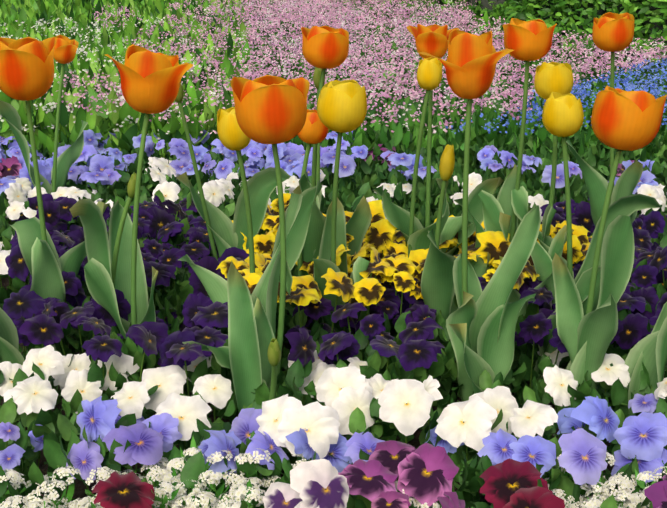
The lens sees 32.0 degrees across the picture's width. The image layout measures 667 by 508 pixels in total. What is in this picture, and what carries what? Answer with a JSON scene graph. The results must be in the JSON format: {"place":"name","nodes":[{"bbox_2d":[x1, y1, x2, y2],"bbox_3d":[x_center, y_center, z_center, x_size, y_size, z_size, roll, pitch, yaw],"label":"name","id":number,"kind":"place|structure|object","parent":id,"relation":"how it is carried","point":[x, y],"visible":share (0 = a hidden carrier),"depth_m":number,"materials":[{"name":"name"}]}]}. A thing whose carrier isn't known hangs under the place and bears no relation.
{"place":"outdoors","nodes":[
{"label":"outdoors","id":0,"kind":"place"},
{"bbox_2d":[0,124,666,507],"bbox_3d":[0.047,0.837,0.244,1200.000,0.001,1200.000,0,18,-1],"label":"ground","id":1,"kind":"structure","parent":0,"point":[80,486],"depth_m":1.90,"materials":[{"name":"soil"}]},
{"bbox_2d":[0,52,664,507],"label":"stems","id":2,"kind":"object","parent":1,"relation":"on","point":[428,102],"visible":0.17,"depth_m":1.99,"materials":[{"name":"green plant"}]},
{"bbox_2d":[0,125,666,507],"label":"pansy","id":3,"kind":"object","parent":1,"relation":"on","point":[426,471],"depth_m":1.82,"materials":[{"name":"purple plant"}]},
{"bbox_2d":[0,12,666,474],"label":"tulip","id":4,"kind":"object","parent":1,"relation":"on","point":[480,324],"depth_m":1.91,"materials":[{"name":"green plant"}]},
{"bbox_2d":[0,437,666,507],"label":"alyssum","id":5,"kind":"object","parent":1,"relation":"on","point":[239,493],"depth_m":1.47,"materials":[{"name":"white plant"}]},
{"bbox_2d":[0,0,666,181],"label":"foliage","id":6,"kind":"object","parent":1,"relation":"on","point":[29,13],"visible":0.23,"depth_m":3.97,"materials":[{"name":"green plant"}]},
{"bbox_2d":[0,0,666,138],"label":"background flowers","id":7,"kind":"object","parent":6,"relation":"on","point":[306,7],"visible":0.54,"depth_m":4.39,"materials":[{"name":"pink plant"}]},
{"bbox_2d":[336,0,666,86],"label":"hedge shrubs","id":8,"kind":"object","parent":1,"relation":"on","point":[579,16],"visible":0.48,"depth_m":5.04,"materials":[{"name":"green plant"}]}
]}

